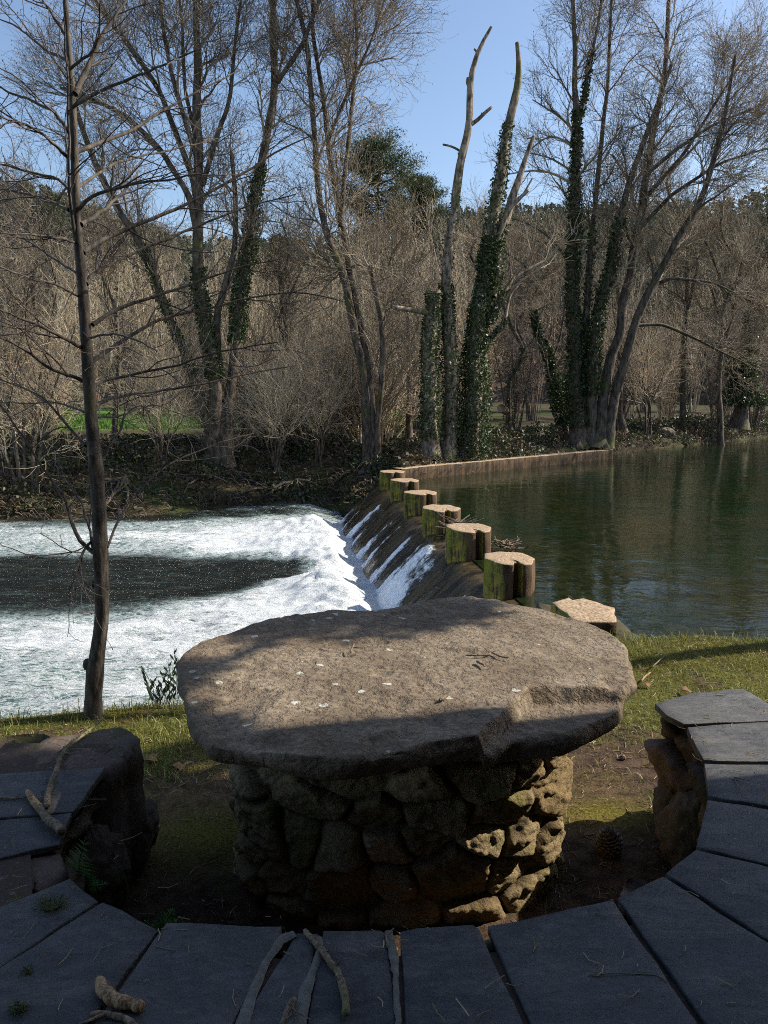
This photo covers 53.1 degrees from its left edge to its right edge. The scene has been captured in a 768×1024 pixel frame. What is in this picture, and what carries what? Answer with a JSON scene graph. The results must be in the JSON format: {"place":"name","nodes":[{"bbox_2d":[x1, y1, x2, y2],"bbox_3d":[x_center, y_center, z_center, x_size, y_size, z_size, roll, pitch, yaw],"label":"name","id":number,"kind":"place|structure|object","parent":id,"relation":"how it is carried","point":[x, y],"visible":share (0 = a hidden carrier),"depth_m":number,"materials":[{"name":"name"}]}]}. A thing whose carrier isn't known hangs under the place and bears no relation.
{"place":"outdoors","nodes":[
{"label":"outdoors","id":0,"kind":"place"},
{"bbox_2d":[0,503,381,718],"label":"river water","id":1,"kind":"structure","parent":0,"point":[185,582],"depth_m":11.43,"materials":[{"name":"liquid"}]},
{"bbox_2d":[0,628,765,729],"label":"edge grass","id":2,"kind":"structure","parent":0,"point":[183,704],"depth_m":4.15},
{"bbox_2d":[0,402,767,955],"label":"ground","id":3,"kind":"structure","parent":0,"point":[196,808],"depth_m":3.35,"materials":[{"name":"plant"}]},
{"bbox_2d":[23,189,71,404],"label":"conifer tree","id":4,"kind":"object","parent":3,"relation":"on","point":[57,218],"visible":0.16,"depth_m":68.42,"materials":[{"name":"plant"}]},
{"bbox_2d":[0,336,101,438],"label":"brush clump","id":5,"kind":"object","parent":3,"relation":"on","point":[62,394],"visible":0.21,"depth_m":23.91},
{"bbox_2d":[25,225,79,412],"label":"coppice clump","id":6,"kind":"object","parent":3,"relation":"on","point":[57,331],"visible":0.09,"depth_m":41.30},
{"bbox_2d":[0,110,128,476],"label":"bare tree","id":7,"kind":"object","parent":3,"relation":"on","point":[60,196],"visible":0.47,"depth_m":18.85,"materials":[{"name":"brown plant"}]},
{"bbox_2d":[0,175,133,493],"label":"hazel coppice","id":8,"kind":"object","parent":3,"relation":"on","point":[8,352],"visible":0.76,"depth_m":18.12,"materials":[{"name":"brown wood"}]},
{"bbox_2d":[27,256,112,413],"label":"coppice clump","id":9,"kind":"object","parent":3,"relation":"on","point":[78,405],"visible":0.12,"depth_m":43.54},
{"bbox_2d":[25,226,127,414],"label":"coppice clump","id":10,"kind":"object","parent":3,"relation":"on","point":[104,368],"visible":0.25,"depth_m":40.06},
{"bbox_2d":[37,228,136,408],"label":"coppice clump","id":11,"kind":"object","parent":3,"relation":"on","point":[91,326],"visible":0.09,"depth_m":53.82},
{"bbox_2d":[52,206,125,400],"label":"conifer tree","id":12,"kind":"object","parent":3,"relation":"on","point":[67,250],"visible":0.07,"depth_m":68.70,"materials":[{"name":"plant"}]},
{"bbox_2d":[48,476,144,505],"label":"tree roots","id":13,"kind":"object","parent":3,"relation":"on","point":[121,482],"visible":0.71,"depth_m":19.04,"materials":[{"name":"brown wood"}]},
{"bbox_2d":[56,212,171,410],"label":"coppice clump","id":14,"kind":"object","parent":3,"relation":"on","point":[128,340],"visible":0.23,"depth_m":51.82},
{"bbox_2d":[34,146,209,443],"bbox_3d":[-8.199,-6.707,23.700,5.118,9.327,4.056,5,10,27],"label":"bare tree","id":15,"kind":"object","parent":3,"relation":"on","point":[106,285],"visible":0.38,"depth_m":23.73,"materials":[{"name":"brown wood"}]},
{"bbox_2d":[89,229,184,413],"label":"coppice clump","id":16,"kind":"object","parent":3,"relation":"on","point":[129,330],"visible":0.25,"depth_m":44.54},
{"bbox_2d":[113,194,184,413],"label":"coppice clump","id":17,"kind":"object","parent":3,"relation":"on","point":[148,331],"visible":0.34,"depth_m":40.58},
{"bbox_2d":[70,307,230,470],"bbox_3d":[-5.964,-3.192,19.596,3.998,4.370,3.330,-4,10,-24],"label":"bare shrub","id":18,"kind":"object","parent":3,"relation":"on","point":[159,419],"visible":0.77,"depth_m":19.56,"materials":[{"name":"brown wood"}]},
{"bbox_2d":[115,222,186,402],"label":"conifer tree","id":19,"kind":"object","parent":3,"relation":"on","point":[137,270],"visible":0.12,"depth_m":68.51,"materials":[{"name":"green wood"}]},
{"bbox_2d":[141,649,178,707],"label":"narrow leaf plant","id":20,"kind":"object","parent":3,"relation":"on","point":[164,690],"visible":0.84,"depth_m":4.18,"materials":[{"name":"green plant"}]},
{"bbox_2d":[0,0,337,469],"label":"alder tree","id":21,"kind":"object","parent":3,"relation":"on","point":[237,315],"visible":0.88,"depth_m":19.74,"materials":[{"name":"brown plant"}]},
{"bbox_2d":[0,0,352,718],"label":"young alder","id":22,"kind":"object","parent":3,"relation":"on","point":[98,550],"visible":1,"depth_m":3.87,"materials":[{"name":"brown plant"}]},
{"bbox_2d":[126,225,231,409],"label":"coppice clump","id":23,"kind":"object","parent":3,"relation":"on","point":[177,296],"visible":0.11,"depth_m":52.07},
{"bbox_2d":[130,193,230,412],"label":"coppice clump","id":24,"kind":"object","parent":3,"relation":"on","point":[189,316],"visible":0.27,"depth_m":44.93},
{"bbox_2d":[158,260,232,415],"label":"coppice clump","id":25,"kind":"object","parent":3,"relation":"on","point":[196,330],"visible":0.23,"depth_m":40.65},
{"bbox_2d":[132,296,310,450],"bbox_3d":[-4.654,-4.055,22.889,5.386,4.820,5.158,-5,10,-28],"label":"brush clump","id":26,"kind":"object","parent":3,"relation":"on","point":[241,440],"visible":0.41,"depth_m":22.72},
{"bbox_2d":[176,465,271,497],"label":"tree roots","id":27,"kind":"object","parent":3,"relation":"on","point":[234,472],"visible":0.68,"depth_m":20.56,"materials":[{"name":"brown wood"}]},
{"bbox_2d":[178,203,286,382],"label":"coppice clump","id":28,"kind":"object","parent":3,"relation":"on","point":[220,266],"visible":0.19,"depth_m":53.50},
{"bbox_2d":[130,279,349,448],"bbox_3d":[-3.965,-4.601,24.233,5.780,5.486,6.631,2,9,15],"label":"brush clump","id":29,"kind":"object","parent":3,"relation":"on","point":[255,440],"visible":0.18,"depth_m":23.66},
{"bbox_2d":[29,412,460,430],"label":"meadow grass","id":30,"kind":"structure","parent":3,"relation":"on","point":[102,424],"depth_m":32.40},
{"bbox_2d":[208,247,289,379],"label":"coppice clump","id":31,"kind":"object","parent":3,"relation":"on","point":[255,312],"visible":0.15,"depth_m":40.05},
{"bbox_2d":[185,204,329,412],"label":"coppice clump","id":32,"kind":"object","parent":3,"relation":"on","point":[249,311],"visible":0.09,"depth_m":44.96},
{"bbox_2d":[204,320,336,471],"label":"bare shrub","id":33,"kind":"object","parent":3,"relation":"on","point":[272,412],"visible":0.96,"depth_m":19.89,"materials":[{"name":"brown wood"}]},
{"bbox_2d":[251,232,313,326],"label":"conifer tree","id":34,"kind":"object","parent":3,"relation":"on","point":[270,251],"visible":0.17,"depth_m":68.35,"materials":[{"name":"green wood"}]},
{"bbox_2d":[204,148,376,455],"bbox_3d":[-2.342,-6.025,22.452,5.032,8.785,4.740,4,10,26],"label":"bare tree","id":35,"kind":"object","parent":3,"relation":"on","point":[281,286],"visible":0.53,"depth_m":22.24,"materials":[{"name":"brown plant"}]},
{"bbox_2d":[240,478,349,513],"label":"tree roots","id":36,"kind":"object","parent":3,"relation":"on","point":[281,483],"visible":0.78,"depth_m":20.41,"materials":[{"name":"brown wood"}]},
{"bbox_2d":[251,251,356,391],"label":"coppice clump","id":37,"kind":"object","parent":3,"relation":"on","point":[301,309],"visible":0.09,"depth_m":39.45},
{"bbox_2d":[289,250,332,355],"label":"coppice clump","id":38,"kind":"object","parent":3,"relation":"on","point":[308,307],"visible":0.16,"depth_m":44.55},
{"bbox_2d":[251,309,386,466],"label":"bare shrub","id":39,"kind":"object","parent":3,"relation":"on","point":[319,448],"visible":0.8,"depth_m":21.33,"materials":[{"name":"brown wood"}]},
{"bbox_2d":[240,317,399,447],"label":"brush clump","id":40,"kind":"object","parent":3,"relation":"on","point":[301,431],"visible":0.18,"depth_m":24.21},
{"bbox_2d":[227,291,422,443],"bbox_3d":[-1.431,-4.902,26.127,6.453,5.338,5.625,3,10,21],"label":"brush clump","id":41,"kind":"object","parent":3,"relation":"on","point":[335,356],"visible":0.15,"depth_m":24.95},
{"bbox_2d":[294,223,376,365],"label":"coppice clump","id":42,"kind":"object","parent":3,"relation":"on","point":[333,314],"visible":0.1,"depth_m":44.92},
{"bbox_2d":[225,0,456,461],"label":"alder tree","id":43,"kind":"object","parent":3,"relation":"on","point":[371,433],"visible":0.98,"depth_m":19.93,"materials":[{"name":"brown plant"}]},
{"bbox_2d":[274,285,459,444],"bbox_3d":[-0.722,-4.740,24.561,6.666,5.514,5.811,1,9,7],"label":"brush clump","id":44,"kind":"object","parent":3,"relation":"on","point":[404,363],"visible":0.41,"depth_m":24.06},
{"bbox_2d":[329,451,417,500],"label":"tree roots","id":45,"kind":"object","parent":3,"relation":"on","point":[354,470],"visible":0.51,"depth_m":20.71,"materials":[{"name":"brown wood"}]},
{"bbox_2d":[323,123,429,339],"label":"pine tree","id":46,"kind":"object","parent":3,"relation":"on","point":[389,157],"visible":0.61,"depth_m":57.38,"materials":[{"name":"green plant"}]},
{"bbox_2d":[299,292,463,441],"bbox_3d":[-0.091,-4.906,25.834,5.691,5.319,5.943,4,10,26],"label":"brush clump","id":47,"kind":"object","parent":3,"relation":"on","point":[388,433],"visible":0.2,"depth_m":25.41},
{"bbox_2d":[0,642,766,948],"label":"ground litter","id":48,"kind":"object","parent":3,"relation":"on","point":[222,900],"visible":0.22,"depth_m":3.06,"materials":[{"name":"plant"}]},
{"bbox_2d":[0,689,767,1023],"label":"stone bench","id":49,"kind":"object","parent":3,"relation":"on","point":[714,929],"visible":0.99,"depth_m":1.71,"materials":[{"name":"grey stone"}]},
{"bbox_2d":[7,996,32,1018],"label":"lichen tuft","id":50,"kind":"object","parent":49,"relation":"on","point":[17,1009],"visible":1,"depth_m":1.50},
{"bbox_2d":[25,789,65,835],"bbox_3d":[-0.977,0.854,2.196,0.031,0.028,0.298,-8,12,-42],"label":"broken stick","id":51,"kind":"object","parent":49,"relation":"on","point":[55,824],"visible":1,"depth_m":2.15,"materials":[{"name":"wood"}]},
{"bbox_2d":[31,891,70,913],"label":"lichen tuft","id":52,"kind":"object","parent":49,"relation":"on","point":[51,904],"visible":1,"depth_m":1.81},
{"bbox_2d":[40,715,104,810],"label":"fallen branch","id":53,"kind":"object","parent":49,"relation":"on","point":[49,790],"visible":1,"depth_m":2.43,"materials":[{"name":"wood"}]},
{"bbox_2d":[65,837,108,892],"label":"fern","id":54,"kind":"object","parent":49,"relation":"on","point":[92,886],"visible":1,"depth_m":1.98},
{"bbox_2d":[79,1010,136,1023],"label":"forked twig","id":55,"kind":"object","parent":49,"relation":"on","point":[100,1014],"visible":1,"depth_m":1.48,"materials":[{"name":"wood"}]},
{"bbox_2d":[94,976,144,1013],"bbox_3d":[-0.532,0.961,1.525,0.139,0.028,0.040,6,10,32],"label":"broken stick","id":56,"kind":"object","parent":49,"relation":"on","point":[108,995],"visible":1,"depth_m":1.51,"materials":[{"name":"brown wood"}]},
{"bbox_2d":[143,908,178,930],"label":"fern","id":57,"kind":"object","parent":49,"relation":"on","point":[162,922],"visible":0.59,"depth_m":1.80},
{"bbox_2d":[303,928,349,1016],"bbox_3d":[-0.112,0.951,1.609,0.040,0.023,0.263,-4,10,-23],"label":"curved stick","id":58,"kind":"object","parent":49,"relation":"on","point":[332,965],"visible":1,"depth_m":1.60,"materials":[{"name":"wood"}]},
{"bbox_2d":[0,695,767,1023],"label":"bench litter","id":59,"kind":"object","parent":49,"relation":"on","point":[392,929],"visible":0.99,"depth_m":1.69,"materials":[{"name":"plant"}]},
{"bbox_2d":[0,410,767,516],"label":"ground ivy","id":60,"kind":"object","parent":3,"relation":"on","point":[698,422],"visible":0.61,"depth_m":21.35,"materials":[{"name":"green plant"}]},
{"bbox_2d":[0,633,767,925],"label":"grass","id":61,"kind":"structure","parent":3,"relation":"on","point":[167,738],"depth_m":4.15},
{"bbox_2d":[0,420,767,521],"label":"bank tangle","id":62,"kind":"object","parent":3,"relation":"on","point":[420,448],"visible":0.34,"depth_m":20.29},
{"bbox_2d":[351,205,430,379],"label":"coppice clump","id":63,"kind":"object","parent":3,"relation":"on","point":[385,275],"visible":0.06,"depth_m":43.47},
{"bbox_2d":[340,161,459,439],"bbox_3d":[0.690,-6.668,25.362,4.367,8.620,4.148,-3,9,-16],"label":"bare tree","id":64,"kind":"object","parent":3,"relation":"on","point":[395,244],"visible":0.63,"depth_m":24.77,"materials":[{"name":"brown wood"}]},
{"bbox_2d":[176,596,636,929],"bbox_3d":[0.101,0.910,2.743,1.593,0.865,1.339,-3,10,-20],"label":"stone table","id":65,"kind":"object","parent":3,"relation":"on","point":[376,781],"visible":1,"depth_m":2.46,"materials":[{"name":"stone"}]},
{"bbox_2d":[390,257,443,428],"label":"coppice clump","id":66,"kind":"object","parent":3,"relation":"on","point":[417,425],"visible":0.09,"depth_m":31.60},
{"bbox_2d":[391,288,443,459],"bbox_3d":[0.859,-3.546,19.937,1.482,4.392,0.788,-1,9,-9],"label":"ivy stump","id":67,"kind":"object","parent":3,"relation":"on","point":[430,402],"visible":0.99,"depth_m":19.84,"materials":[{"name":"plant"}]},
{"bbox_2d":[386,171,451,290],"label":"pine tree","id":68,"kind":"object","parent":3,"relation":"on","point":[426,180],"visible":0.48,"depth_m":61.67,"materials":[{"name":"green plant"}]},
{"bbox_2d":[365,215,484,413],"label":"coppice clump","id":69,"kind":"object","parent":3,"relation":"on","point":[422,300],"visible":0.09,"depth_m":38.06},
{"bbox_2d":[385,184,532,403],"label":"coppice clump","id":70,"kind":"object","parent":3,"relation":"on","point":[453,260],"visible":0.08,"depth_m":53.11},
{"bbox_2d":[437,26,492,459],"bbox_3d":[1.971,-6.706,19.920,1.341,10.730,0.842,-4,10,-24],"label":"dead snag","id":71,"kind":"object","parent":3,"relation":"on","point":[450,411],"visible":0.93,"depth_m":19.86,"materials":[{"name":"brown wood"}]},
{"bbox_2d":[405,218,524,418],"bbox_3d":[3.358,-9.278,38.001,5.033,9.804,5.968,-4,10,-25],"label":"coppice clump","id":72,"kind":"object","parent":3,"relation":"on","point":[459,301],"visible":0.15,"depth_m":38.17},
{"bbox_2d":[410,189,525,401],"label":"coppice clump","id":73,"kind":"object","parent":3,"relation":"on","point":[460,274],"visible":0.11,"depth_m":43.86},
{"bbox_2d":[432,177,541,426],"bbox_3d":[4.199,-8.107,30.390,4.721,9.826,4.715,5,10,30],"label":"bare tree","id":74,"kind":"object","parent":3,"relation":"on","point":[472,260],"visible":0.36,"depth_m":29.82,"materials":[{"name":"brown plant"}]},
{"bbox_2d":[453,219,537,413],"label":"coppice clump","id":75,"kind":"object","parent":3,"relation":"on","point":[496,348],"visible":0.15,"depth_m":39.56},
{"bbox_2d":[392,449,612,478],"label":"wing wall","id":76,"kind":"structure","parent":3,"relation":"on","point":[488,465],"depth_m":21.18,"materials":[{"name":"concrete"}]},
{"bbox_2d":[454,238,556,428],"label":"coppice clump","id":77,"kind":"object","parent":3,"relation":"on","point":[516,400],"visible":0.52,"depth_m":31.69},
{"bbox_2d":[434,200,597,434],"bbox_3d":[4.872,-7.050,28.148,6.208,8.560,4.853,0,9,0],"label":"bare tree","id":78,"kind":"object","parent":3,"relation":"on","point":[508,419],"visible":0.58,"depth_m":28.04,"materials":[{"name":"brown plant"}]},
{"bbox_2d":[455,42,593,460],"bbox_3d":[3.781,-6.701,20.927,3.710,10.562,3.840,3,9,19],"label":"ivy snag","id":79,"kind":"object","parent":3,"relation":"on","point":[482,311],"visible":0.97,"depth_m":20.15,"materials":[{"name":"plant"}]},
{"bbox_2d":[498,224,565,420],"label":"coppice clump","id":80,"kind":"object","parent":3,"relation":"on","point":[532,416],"visible":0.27,"depth_m":39.16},
{"bbox_2d":[496,249,614,439],"bbox_3d":[5.571,-5.433,25.087,3.738,6.543,3.204,3,9,16],"label":"ivy tree","id":81,"kind":"object","parent":3,"relation":"on","point":[548,355],"visible":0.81,"depth_m":24.99,"materials":[{"name":"green plant"}]},
{"bbox_2d":[530,241,628,381],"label":"coppice clump","id":82,"kind":"object","parent":3,"relation":"on","point":[597,268],"visible":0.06,"depth_m":49.76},
{"bbox_2d":[536,603,638,639],"bbox_3d":[1.706,1.431,6.498,0.871,1.025,1.434,0,9,0],"label":"footing stone","id":83,"kind":"object","parent":3,"relation":"on","point":[621,629],"visible":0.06,"depth_m":6.35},
{"bbox_2d":[550,598,616,636],"bbox_3d":[1.690,0.881,6.443,0.511,0.154,0.727,0,9,0],"label":"weir abutment","id":84,"kind":"object","parent":83,"relation":"on","point":[599,615],"visible":0.76,"depth_m":6.34,"materials":[{"name":"stone"}]},
{"bbox_2d":[595,826,622,858],"bbox_3d":[0.834,1.227,2.848,0.101,0.121,0.101,0,9,0],"label":"pine cone","id":85,"kind":"object","parent":3,"relation":"on","point":[608,842],"visible":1,"depth_m":2.82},
{"bbox_2d":[592,244,648,403],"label":"coppice clump","id":86,"kind":"object","parent":3,"relation":"on","point":[642,277],"visible":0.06,"depth_m":51.84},
{"bbox_2d":[475,0,767,448],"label":"alder clump","id":87,"kind":"object","parent":3,"relation":"on","point":[591,417],"visible":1,"depth_m":23.60,"materials":[{"name":"brown plant"}]},
{"bbox_2d":[562,136,696,433],"bbox_3d":[9.523,-8.976,30.190,5.374,11.979,4.842,0,9,0],"label":"bare tree","id":88,"kind":"object","parent":3,"relation":"on","point":[622,423],"visible":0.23,"depth_m":29.93,"materials":[{"name":"brown wood"}]},
{"bbox_2d":[593,262,684,419],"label":"coppice clump","id":89,"kind":"object","parent":3,"relation":"on","point":[629,397],"visible":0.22,"depth_m":41.55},
{"bbox_2d":[582,233,708,428],"bbox_3d":[9.885,-6.973,31.194,4.983,7.728,3.440,-1,9,-3],"label":"coppice clump","id":90,"kind":"object","parent":3,"relation":"on","point":[624,401],"visible":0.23,"depth_m":31.16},
{"bbox_2d":[592,289,704,433],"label":"bare shrub","id":91,"kind":"object","parent":3,"relation":"on","point":[648,423],"visible":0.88,"depth_m":28.25,"materials":[{"name":"plant"}]},
{"bbox_2d":[637,291,693,426],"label":"coppice clump","id":92,"kind":"object","parent":3,"relation":"on","point":[658,401],"visible":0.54,"depth_m":33.69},
{"bbox_2d":[632,271,703,411],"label":"coppice clump","id":93,"kind":"object","parent":3,"relation":"on","point":[641,407],"visible":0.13,"depth_m":53.04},
{"bbox_2d":[642,286,702,419],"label":"coppice clump","id":94,"kind":"object","parent":3,"relation":"on","point":[666,408],"visible":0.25,"depth_m":41.78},
{"bbox_2d":[624,97,749,432],"bbox_3d":[12.448,-9.994,32.046,4.904,13.502,4.454,-4,10,-25],"label":"bare tree","id":95,"kind":"object","parent":3,"relation":"on","point":[683,399],"visible":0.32,"depth_m":31.97,"materials":[{"name":"brown plant"}]},
{"bbox_2d":[661,224,740,411],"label":"coppice clump","id":96,"kind":"object","parent":3,"relation":"on","point":[692,383],"visible":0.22,"depth_m":53.17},
{"bbox_2d":[642,170,767,429],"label":"ivy tree","id":97,"kind":"object","parent":3,"relation":"on","point":[739,418],"visible":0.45,"depth_m":32.13,"materials":[{"name":"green plant"}]},
{"bbox_2d":[646,149,767,444],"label":"bare tree","id":98,"kind":"object","parent":3,"relation":"on","point":[720,432],"visible":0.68,"depth_m":30.00,"materials":[{"name":"brown wood"}]},
{"bbox_2d":[682,300,742,427],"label":"coppice clump","id":99,"kind":"object","parent":3,"relation":"on","point":[710,396],"visible":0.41,"depth_m":34.90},
{"bbox_2d":[724,240,767,429],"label":"coppice clump","id":100,"kind":"object","parent":3,"relation":"on","point":[756,412],"visible":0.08,"depth_m":35.60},
{"bbox_2d":[0,0,767,260],"label":"sky","id":101,"kind":"structure","parent":0,"point":[438,117],"materials":[{"name":"blue"}]},
{"bbox_2d":[9,244,767,404],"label":"hill","id":102,"kind":"structure","parent":0,"point":[493,390],"depth_m":85.01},
{"bbox_2d":[0,176,767,399],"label":"forest","id":103,"kind":"object","parent":102,"relation":"on","point":[470,216],"visible":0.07,"depth_m":121.20,"materials":[{"name":"brown plant"}]},
{"bbox_2d":[416,438,767,640],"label":"pond water","id":104,"kind":"structure","parent":0,"point":[664,540],"depth_m":12.19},
{"bbox_2d":[491,536,527,551],"bbox_3d":[1.671,0.438,10.384,0.548,0.228,0.414,0,9,0],"label":"driftwood","id":105,"kind":"object","parent":104,"relation":"on","point":[507,544],"visible":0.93,"depth_m":10.38,"materials":[{"name":"wood"}]},
{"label":"weir apron","id":106,"kind":"object","parent":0,"visible":0},
{"bbox_2d":[379,470,404,489],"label":"weir pillar","id":107,"kind":"structure","parent":106,"relation":"on","point":[385,476],"depth_m":17.26,"materials":[{"name":"concrete"}]},
{"bbox_2d":[390,478,418,501],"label":"weir pillar","id":108,"kind":"structure","parent":106,"relation":"on","point":[399,487],"depth_m":15.43,"materials":[{"name":"stone"}]},
{"bbox_2d":[404,490,436,517],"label":"weir pillar","id":109,"kind":"structure","parent":106,"relation":"on","point":[415,501],"depth_m":13.63,"materials":[{"name":"stone"}]},
{"bbox_2d":[339,486,523,608],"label":"weir water","id":110,"kind":"structure","parent":106,"relation":"on","point":[399,556],"depth_m":11.95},
{"bbox_2d":[422,504,460,536],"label":"weir pillar","id":111,"kind":"structure","parent":106,"relation":"on","point":[431,516],"depth_m":11.82,"materials":[{"name":"stone"}]},
{"bbox_2d":[445,523,490,563],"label":"weir pillar","id":112,"kind":"structure","parent":106,"relation":"on","point":[467,542],"depth_m":9.99,"materials":[{"name":"stone"}]},
{"bbox_2d":[483,552,534,599],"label":"weir pillar","id":113,"kind":"structure","parent":106,"relation":"on","point":[508,575],"depth_m":8.18,"materials":[{"name":"concrete"}]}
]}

